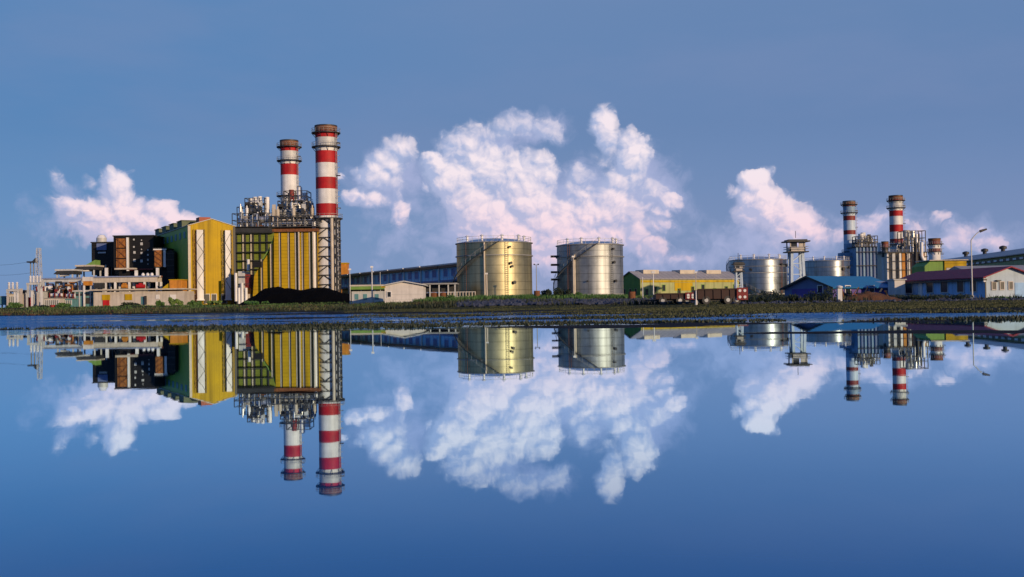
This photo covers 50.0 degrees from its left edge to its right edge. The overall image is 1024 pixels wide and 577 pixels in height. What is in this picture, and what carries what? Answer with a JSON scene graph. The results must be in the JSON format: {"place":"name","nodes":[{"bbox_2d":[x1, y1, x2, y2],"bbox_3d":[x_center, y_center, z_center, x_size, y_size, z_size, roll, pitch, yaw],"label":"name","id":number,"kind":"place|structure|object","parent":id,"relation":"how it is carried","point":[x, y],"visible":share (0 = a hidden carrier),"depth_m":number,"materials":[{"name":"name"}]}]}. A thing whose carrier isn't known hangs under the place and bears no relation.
{"place":"outdoors","nodes":[
{"label":"outdoors","id":0,"kind":"place"},
{"bbox_2d":[0,312,1023,576],"bbox_3d":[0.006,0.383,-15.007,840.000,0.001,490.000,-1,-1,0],"label":"water","id":1,"kind":"structure","parent":0,"point":[744,450],"depth_m":4.55,"materials":[{"name":"blue liquid"}]},
{"bbox_2d":[0,295,1023,333],"bbox_3d":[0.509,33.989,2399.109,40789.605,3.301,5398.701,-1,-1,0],"label":"ground","id":2,"kind":"structure","parent":0,"point":[650,325],"depth_m":63.71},
{"bbox_2d":[0,296,5,307],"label":"switchgear cabinet","id":3,"kind":"object","parent":2,"relation":"on","point":[2,300],"visible":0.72,"depth_m":286.00,"materials":[{"name":"blue metal"}]},
{"bbox_2d":[6,282,19,302],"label":"switchyard gantry","id":4,"kind":"object","parent":2,"relation":"on","point":[17,289],"visible":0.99,"depth_m":283.10,"materials":[{"name":"grey paint"}]},
{"bbox_2d":[6,302,23,307],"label":"shrub","id":5,"kind":"object","parent":2,"relation":"on","point":[14,305],"visible":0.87,"depth_m":261.88,"materials":[{"name":"green plant"}]},
{"bbox_2d":[6,291,24,306],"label":"transformer","id":6,"kind":"object","parent":2,"relation":"on","point":[11,297],"visible":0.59,"depth_m":284.03,"materials":[{"name":"beige metal"}]},
{"bbox_2d":[20,288,22,307],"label":"yard post","id":7,"kind":"object","parent":2,"relation":"on","point":[21,295],"visible":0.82,"depth_m":273.83,"materials":[{"name":"grey paint"}]},
{"bbox_2d":[26,275,41,305],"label":"switchyard gantry","id":8,"kind":"object","parent":2,"relation":"on","point":[33,282],"visible":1,"depth_m":285.10,"materials":[{"name":"grey paint"}]},
{"bbox_2d":[27,248,42,296],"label":"lattice mast","id":9,"kind":"object","parent":2,"relation":"on","point":[35,260],"visible":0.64,"depth_m":309.94,"materials":[{"name":"grey metal"}]},
{"bbox_2d":[33,286,48,305],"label":"transformer","id":10,"kind":"object","parent":2,"relation":"on","point":[45,294],"visible":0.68,"depth_m":287.34,"materials":[{"name":"grey paint"}]},
{"bbox_2d":[40,288,42,304],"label":"yard post","id":11,"kind":"object","parent":2,"relation":"on","point":[41,296],"visible":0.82,"depth_m":273.83,"materials":[{"name":"white paint"}]},
{"bbox_2d":[43,293,64,305],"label":"transformer","id":12,"kind":"object","parent":2,"relation":"on","point":[49,301],"visible":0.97,"depth_m":276.01,"materials":[{"name":"grey metal"}]},
{"bbox_2d":[37,277,82,297],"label":"pipe rack","id":13,"kind":"object","parent":2,"relation":"on","point":[67,280],"visible":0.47,"depth_m":290.09,"materials":[{"name":"grey paint"}]},
{"bbox_2d":[44,281,77,297],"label":"pipe manifold","id":14,"kind":"object","parent":2,"relation":"on","point":[61,289],"visible":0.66,"depth_m":289.55,"materials":[{"name":"metal"}]},
{"bbox_2d":[56,302,70,306],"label":"shrub","id":15,"kind":"object","parent":2,"relation":"on","point":[61,304],"visible":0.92,"depth_m":261.35,"materials":[{"name":"green plant"}]},
{"bbox_2d":[54,269,82,285],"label":"canopy roof","id":16,"kind":"structure","parent":2,"relation":"on","point":[63,273],"depth_m":297.95,"materials":[{"name":"metal"}]},
{"bbox_2d":[64,293,78,306],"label":"transformer","id":17,"kind":"object","parent":2,"relation":"on","point":[72,301],"visible":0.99,"depth_m":280.04,"materials":[{"name":"teal paint"}]},
{"bbox_2d":[72,290,101,306],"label":"teal shed","id":18,"kind":"structure","parent":2,"relation":"on","point":[89,299],"depth_m":286.94,"materials":[{"name":"paint"}]},
{"bbox_2d":[82,277,92,305],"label":"elevated tank","id":19,"kind":"object","parent":2,"relation":"on","point":[87,281],"visible":0.82,"depth_m":286.20,"materials":[{"name":"beige paint"}]},
{"bbox_2d":[75,260,103,288],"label":"canopy roof","id":20,"kind":"structure","parent":2,"relation":"on","point":[93,266],"depth_m":305.19,"materials":[{"name":"metal"}]},
{"bbox_2d":[94,283,104,291],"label":"switchgear cabinet","id":21,"kind":"object","parent":2,"relation":"on","point":[99,285],"visible":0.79,"depth_m":297.07,"materials":[{"name":"metal"}]},
{"bbox_2d":[90,234,118,291],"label":"air intake house","id":22,"kind":"structure","parent":2,"relation":"on","point":[102,249],"depth_m":332.19,"materials":[{"name":"metal"}]},
{"bbox_2d":[120,283,128,291],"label":"pump skid","id":23,"kind":"object","parent":2,"relation":"on","point":[124,285],"visible":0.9,"depth_m":298.58,"materials":[{"name":"metal"}]},
{"bbox_2d":[90,268,162,291],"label":"pipe rack","id":24,"kind":"object","parent":2,"relation":"on","point":[143,278],"visible":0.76,"depth_m":300.63,"materials":[{"name":"beige metal"}]},
{"bbox_2d":[120,301,139,306],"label":"shrub","id":25,"kind":"object","parent":2,"relation":"on","point":[123,304],"visible":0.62,"depth_m":266.99,"materials":[{"name":"green plant"}]},
{"bbox_2d":[112,235,163,291],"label":"air intake house","id":26,"kind":"structure","parent":2,"relation":"on","point":[134,251],"depth_m":322.21,"materials":[{"name":"metal"}]},
{"bbox_2d":[135,283,146,291],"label":"pump skid","id":27,"kind":"object","parent":2,"relation":"on","point":[140,286],"visible":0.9,"depth_m":298.57,"materials":[{"name":"metal"}]},
{"bbox_2d":[89,288,196,305],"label":"building","id":28,"kind":"structure","parent":2,"relation":"on","point":[150,297],"depth_m":285.01,"materials":[{"name":"white paint"}]},
{"bbox_2d":[155,300,164,305],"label":"shrub","id":29,"kind":"object","parent":2,"relation":"on","point":[159,302],"visible":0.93,"depth_m":271.88,"materials":[{"name":"green plant"}]},
{"bbox_2d":[153,248,173,290],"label":"air intake house","id":30,"kind":"structure","parent":2,"relation":"on","point":[160,258],"depth_m":311.96,"materials":[{"name":"metal"}]},
{"bbox_2d":[166,250,176,290],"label":"curved duct","id":31,"kind":"object","parent":2,"relation":"on","point":[171,259],"visible":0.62,"depth_m":311.16,"materials":[{"name":"metal"}]},
{"bbox_2d":[163,279,186,290],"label":"equipment block","id":32,"kind":"structure","parent":2,"relation":"on","point":[177,283],"depth_m":295.07,"materials":[{"name":"orange paint"}]},
{"bbox_2d":[168,297,183,305],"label":"shrub","id":33,"kind":"object","parent":2,"relation":"on","point":[172,301],"visible":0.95,"depth_m":271.64,"materials":[{"name":"green plant"}]},
{"bbox_2d":[154,217,235,304],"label":"turbine hall","id":34,"kind":"structure","parent":2,"relation":"on","point":[204,248],"depth_m":303.69,"materials":[{"name":"yellow metal"}]},
{"bbox_2d":[187,300,202,305],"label":"shrub","id":35,"kind":"object","parent":2,"relation":"on","point":[192,302],"visible":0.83,"depth_m":267.41,"materials":[{"name":"green plant"}]},
{"bbox_2d":[206,300,221,304],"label":"shrub","id":36,"kind":"object","parent":2,"relation":"on","point":[211,302],"visible":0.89,"depth_m":267.63,"materials":[{"name":"green plant"}]},
{"bbox_2d":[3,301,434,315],"bbox_3d":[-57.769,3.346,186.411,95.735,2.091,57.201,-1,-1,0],"label":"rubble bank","id":37,"kind":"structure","parent":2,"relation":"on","point":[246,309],"depth_m":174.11,"materials":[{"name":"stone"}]},
{"bbox_2d":[234,259,253,304],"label":"gas turbine enclosure","id":38,"kind":"object","parent":2,"relation":"on","point":[243,290],"visible":0.86,"depth_m":297.80,"materials":[{"name":"white metal"}]},
{"bbox_2d":[231,196,280,303],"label":"heat recovery boiler","id":39,"kind":"object","parent":2,"relation":"on","point":[253,238],"visible":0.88,"depth_m":352.22,"materials":[{"name":"metal"}]},
{"bbox_2d":[243,301,268,304],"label":"shrub","id":40,"kind":"object","parent":2,"relation":"on","point":[251,303],"visible":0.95,"depth_m":244.99,"materials":[{"name":"green plant"}]},
{"bbox_2d":[252,187,320,295],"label":"heat recovery boiler","id":41,"kind":"object","parent":2,"relation":"on","point":[288,259],"visible":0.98,"depth_m":296.16,"materials":[{"name":"metal"}]},
{"bbox_2d":[276,139,302,225],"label":"chimney stack","id":42,"kind":"object","parent":2,"relation":"on","point":[289,160],"visible":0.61,"depth_m":360.15,"materials":[{"name":"red paint"}]},
{"bbox_2d":[238,286,351,304],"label":"coal heap","id":43,"kind":"object","parent":2,"relation":"on","point":[277,295],"visible":0.59,"depth_m":254.73,"materials":[{"name":"black stone"}]},
{"bbox_2d":[0,295,652,314],"bbox_3d":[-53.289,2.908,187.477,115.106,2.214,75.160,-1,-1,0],"label":"grass","id":44,"kind":"structure","parent":2,"relation":"on","point":[137,310],"depth_m":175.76,"materials":[{"name":"green plant"}]},
{"bbox_2d":[311,124,342,291],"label":"chimney stack","id":45,"kind":"object","parent":2,"relation":"on","point":[326,147],"visible":0.91,"depth_m":297.71,"materials":[{"name":"white paint"}]},
{"bbox_2d":[338,262,349,292],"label":"orange kiosk tower","id":46,"kind":"structure","parent":2,"relation":"on","point":[344,268],"depth_m":360.14,"materials":[{"name":"metal"}]},
{"bbox_2d":[349,284,384,303],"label":"green roofed shed","id":47,"kind":"structure","parent":2,"relation":"on","point":[361,297],"depth_m":215.00,"materials":[{"name":"grey paint"}]},
{"bbox_2d":[370,266,372,302],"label":"light pole","id":48,"kind":"object","parent":2,"relation":"on","point":[371,267],"visible":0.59,"depth_m":199.95,"materials":[{"name":"white metal"}]},
{"bbox_2d":[341,262,456,294],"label":"long hall","id":49,"kind":"structure","parent":2,"relation":"on","point":[440,273],"depth_m":280.32,"materials":[{"name":"blue painted metal sheet"},{"name":"dark steel"},{"name":"pale grey paint"}]},
{"bbox_2d":[443,268,447,276],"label":"window","id":50,"kind":"structure","parent":49,"relation":"in","point":[445,271],"depth_m":255.61,"materials":[{"name":"blue glass"}]},
{"bbox_2d":[381,281,427,302],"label":"white cabin","id":51,"kind":"object","parent":2,"relation":"on","point":[402,291],"visible":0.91,"depth_m":196.13,"materials":[{"name":"grey paint"}]},
{"bbox_2d":[343,306,511,312],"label":"grass","id":52,"kind":"structure","parent":2,"relation":"on","point":[454,310],"depth_m":111.75,"materials":[{"name":"green plant"}]},
{"bbox_2d":[423,283,458,297],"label":"dark shed","id":53,"kind":"structure","parent":2,"relation":"on","point":[434,290],"depth_m":225.74,"materials":[{"name":"metal"}]},
{"bbox_2d":[439,295,456,299],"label":"shrub","id":54,"kind":"object","parent":2,"relation":"on","point":[442,297],"visible":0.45,"depth_m":188.95,"materials":[{"name":"green plant"}]},
{"bbox_2d":[453,234,532,296],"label":"storage tank","id":55,"kind":"object","parent":2,"relation":"on","point":[505,264],"visible":0.93,"depth_m":232.97,"materials":[{"name":"metal"}]},
{"bbox_2d":[0,294,1021,314],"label":"reeds","id":56,"kind":"object","parent":2,"relation":"on","point":[438,305],"visible":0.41,"depth_m":136.59,"materials":[{"name":"green plant"}]},
{"bbox_2d":[413,293,627,301],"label":"grass","id":57,"kind":"structure","parent":2,"relation":"on","point":[481,297],"depth_m":188.27,"materials":[{"name":"green plant"}]},
{"bbox_2d":[541,289,551,295],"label":"shrub","id":58,"kind":"object","parent":2,"relation":"on","point":[548,292],"visible":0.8,"depth_m":204.71,"materials":[{"name":"green plant"}]},
{"bbox_2d":[553,287,570,295],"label":"shrub","id":59,"kind":"object","parent":2,"relation":"on","point":[557,291],"visible":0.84,"depth_m":199.31,"materials":[{"name":"green plant"}]},
{"bbox_2d":[454,297,698,306],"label":"rubble bank","id":60,"kind":"structure","parent":2,"relation":"on","point":[514,302],"depth_m":131.00,"materials":[{"name":"stone"}]},
{"bbox_2d":[551,237,623,294],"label":"storage tank","id":61,"kind":"object","parent":2,"relation":"on","point":[598,266],"visible":0.94,"depth_m":248.34,"materials":[{"name":"metal"}]},
{"bbox_2d":[628,292,635,298],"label":"rusty drum","id":62,"kind":"object","parent":2,"relation":"on","point":[631,295],"visible":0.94,"depth_m":164.52,"materials":[{"name":"red paint"}]},
{"bbox_2d":[643,292,694,304],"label":"dump trailer","id":63,"kind":"object","parent":2,"relation":"on","point":[664,298],"visible":0.88,"depth_m":117.97,"materials":[{"name":"red paint"}]},
{"bbox_2d":[623,270,738,295],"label":"green warehouse","id":64,"kind":"structure","parent":2,"relation":"on","point":[677,281],"depth_m":286.18,"materials":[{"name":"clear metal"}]},
{"bbox_2d":[347,302,1023,323],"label":"grass","id":65,"kind":"structure","parent":2,"relation":"on","point":[797,310],"depth_m":56.67,"materials":[{"name":"green plant"}]},
{"bbox_2d":[684,288,747,303],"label":"dump trailer","id":66,"kind":"object","parent":2,"relation":"on","point":[724,295],"visible":0.94,"depth_m":111.99,"materials":[{"name":"red paint"}]},
{"bbox_2d":[731,262,744,287],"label":"watch tower","id":67,"kind":"structure","parent":2,"relation":"on","point":[736,268],"depth_m":239.30,"materials":[{"name":"concrete"}]},
{"bbox_2d":[726,254,786,294],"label":"storage tank","id":68,"kind":"object","parent":2,"relation":"on","point":[765,274],"visible":0.79,"depth_m":322.42,"materials":[{"name":"metal"}]},
{"bbox_2d":[748,292,772,301],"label":"shrub","id":69,"kind":"object","parent":2,"relation":"on","point":[752,298],"visible":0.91,"depth_m":121.61,"materials":[{"name":"green plant"}]},
{"bbox_2d":[759,290,784,301],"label":"shrub","id":70,"kind":"object","parent":2,"relation":"on","point":[774,295],"visible":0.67,"depth_m":124.65,"materials":[{"name":"green plant"}]},
{"bbox_2d":[781,231,809,284],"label":"watch tower","id":71,"kind":"structure","parent":2,"relation":"on","point":[793,247],"depth_m":248.59,"materials":[{"name":"metal"}]},
{"bbox_2d":[780,293,815,301],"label":"shrub","id":72,"kind":"object","parent":2,"relation":"on","point":[791,297],"visible":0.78,"depth_m":125.41,"materials":[{"name":"green plant"}]},
{"bbox_2d":[804,286,836,299],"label":"shrub","id":73,"kind":"object","parent":2,"relation":"on","point":[825,294],"visible":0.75,"depth_m":125.53,"materials":[{"name":"green plant"}]},
{"bbox_2d":[805,256,849,275],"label":"storage tank","id":74,"kind":"object","parent":2,"relation":"on","point":[824,266],"visible":0.6,"depth_m":402.95,"materials":[{"name":"metal"}]},
{"bbox_2d":[780,276,887,298],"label":"blue roofed house","id":75,"kind":"structure","parent":2,"relation":"on","point":[802,286],"depth_m":172.78,"materials":[{"name":"metal"}]},
{"bbox_2d":[836,285,842,300],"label":"marker post","id":76,"kind":"object","parent":2,"relation":"on","point":[839,293],"visible":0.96,"depth_m":121.76,"materials":[{"name":"white paint"}]},
{"bbox_2d":[838,253,852,275],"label":"industrial building","id":77,"kind":"structure","parent":2,"relation":"on","point":[841,255],"depth_m":552.24,"materials":[{"name":"metal"}]},
{"bbox_2d":[840,200,857,252],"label":"chimney stack","id":78,"kind":"object","parent":2,"relation":"on","point":[850,227],"visible":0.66,"depth_m":558.03,"materials":[{"name":"white paint"}]},
{"bbox_2d":[842,290,858,296],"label":"shrub","id":79,"kind":"object","parent":2,"relation":"on","point":[848,293],"visible":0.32,"depth_m":127.67,"materials":[{"name":"green plant"}]},
{"bbox_2d":[849,232,877,278],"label":"heat recovery boiler","id":80,"kind":"object","parent":2,"relation":"on","point":[864,258],"visible":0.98,"depth_m":545.15,"materials":[{"name":"grey metal"}]},
{"bbox_2d":[835,286,901,300],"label":"scrap heap","id":81,"kind":"object","parent":2,"relation":"on","point":[874,296],"visible":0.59,"depth_m":123.18,"materials":[{"name":"metal"}]},
{"bbox_2d":[731,296,1023,303],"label":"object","id":82,"kind":"structure","parent":2,"relation":"on","point":[885,300],"depth_m":112.24,"materials":[{"name":"plant"}]},
{"bbox_2d":[880,241,890,280],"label":"chimney stack","id":83,"kind":"object","parent":2,"relation":"on","point":[884,246],"visible":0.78,"depth_m":504.15,"materials":[{"name":"grey paint"}]},
{"bbox_2d":[886,195,905,251],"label":"chimney stack","id":84,"kind":"object","parent":2,"relation":"on","point":[896,207],"visible":0.62,"depth_m":517.94,"materials":[{"name":"red paint"}]},
{"bbox_2d":[886,279,906,296],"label":"white shed","id":85,"kind":"structure","parent":2,"relation":"on","point":[896,286],"depth_m":168.02,"materials":[{"name":"grey paint"}]},
{"bbox_2d":[875,230,927,280],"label":"heat recovery boiler","id":86,"kind":"object","parent":2,"relation":"on","point":[900,263],"visible":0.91,"depth_m":499.74,"materials":[{"name":"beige metal"}]},
{"bbox_2d":[899,294,939,299],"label":"shrub","id":87,"kind":"object","parent":2,"relation":"on","point":[914,297],"visible":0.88,"depth_m":125.40,"materials":[{"name":"green plant"}]},
{"bbox_2d":[927,238,943,259],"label":"chimney stack","id":88,"kind":"object","parent":2,"relation":"on","point":[934,249],"visible":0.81,"depth_m":428.32,"materials":[{"name":"white paint"}]},
{"bbox_2d":[912,259,967,273],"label":"green yellow building","id":89,"kind":"structure","parent":2,"relation":"on","point":[929,265],"depth_m":250.08,"materials":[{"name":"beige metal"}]},
{"bbox_2d":[925,293,971,299],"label":"shrub","id":90,"kind":"object","parent":2,"relation":"on","point":[960,296],"visible":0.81,"depth_m":125.62,"materials":[{"name":"green plant"}]},
{"bbox_2d":[900,266,1023,297],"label":"red roofed house","id":91,"kind":"structure","parent":2,"relation":"on","point":[1007,281],"depth_m":154.56,"materials":[{"name":"tile"}]},
{"bbox_2d":[905,284,912,293],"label":"window","id":92,"kind":"structure","parent":91,"relation":"in","point":[908,287],"depth_m":170.21,"materials":[{"name":"black glass"}]},
{"bbox_2d":[918,283,922,294],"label":"door","id":93,"kind":"structure","parent":91,"relation":"in","point":[920,285],"depth_m":166.84,"materials":[{"name":"white paint"}]},
{"bbox_2d":[926,283,933,292],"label":"window","id":94,"kind":"structure","parent":91,"relation":"in","point":[929,286],"depth_m":164.11,"materials":[{"name":"black glass"}]},
{"bbox_2d":[940,282,948,292],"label":"window","id":95,"kind":"structure","parent":91,"relation":"in","point":[943,285],"depth_m":160.15,"materials":[{"name":"glass"}]},
{"bbox_2d":[956,281,964,292],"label":"window","id":96,"kind":"structure","parent":91,"relation":"in","point":[960,285],"depth_m":155.91,"materials":[{"name":"glass"}]},
{"bbox_2d":[969,281,976,291],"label":"window","id":97,"kind":"structure","parent":91,"relation":"in","point":[974,282],"depth_m":152.45,"materials":[{"name":"glass"}]},
{"bbox_2d":[991,281,996,289],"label":"window","id":98,"kind":"structure","parent":91,"relation":"in","point":[993,283],"depth_m":150.12,"materials":[{"name":"beige glass"}]},
{"bbox_2d":[999,281,1004,289],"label":"window","id":99,"kind":"structure","parent":91,"relation":"in","point":[1001,283],"depth_m":150.30,"materials":[{"name":"beige glass"}]},
{"bbox_2d":[1008,281,1013,289],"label":"window","id":100,"kind":"structure","parent":91,"relation":"in","point":[1010,283],"depth_m":150.49,"materials":[{"name":"beige glass"}]},
{"bbox_2d":[1015,283,1023,296],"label":"roller door","id":101,"kind":"structure","parent":91,"relation":"in","point":[1019,287],"depth_m":150.71,"materials":[{"name":"white metal"}]},
{"bbox_2d":[970,228,986,298],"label":"light pole","id":102,"kind":"object","parent":2,"relation":"on","point":[982,230],"visible":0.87,"depth_m":134.97,"materials":[{"name":"grey metal"}]},
{"bbox_2d":[943,246,1023,265],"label":"long grey hall","id":103,"kind":"structure","parent":2,"relation":"on","point":[1008,257],"depth_m":317.09,"materials":[{"name":"metal"}]},
{"bbox_2d":[949,265,1023,269],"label":"pale roofed hall","id":104,"kind":"structure","parent":2,"relation":"on","point":[1021,267],"depth_m":204.01,"materials":[{"name":"metal"}]},
{"bbox_2d":[0,304,1023,330],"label":"grass","id":105,"kind":"structure","parent":0,"point":[328,325],"depth_m":33.06,"materials":[{"name":"green plant"}]},
{"bbox_2d":[0,0,1023,307],"label":"sky","id":106,"kind":"structure","parent":0,"point":[696,135],"materials":[{"name":"blue"}]},
{"bbox_2d":[490,298,1023,311],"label":"grass","id":107,"kind":"structure","parent":0,"point":[741,306],"depth_m":82.87,"materials":[{"name":"green plant"}]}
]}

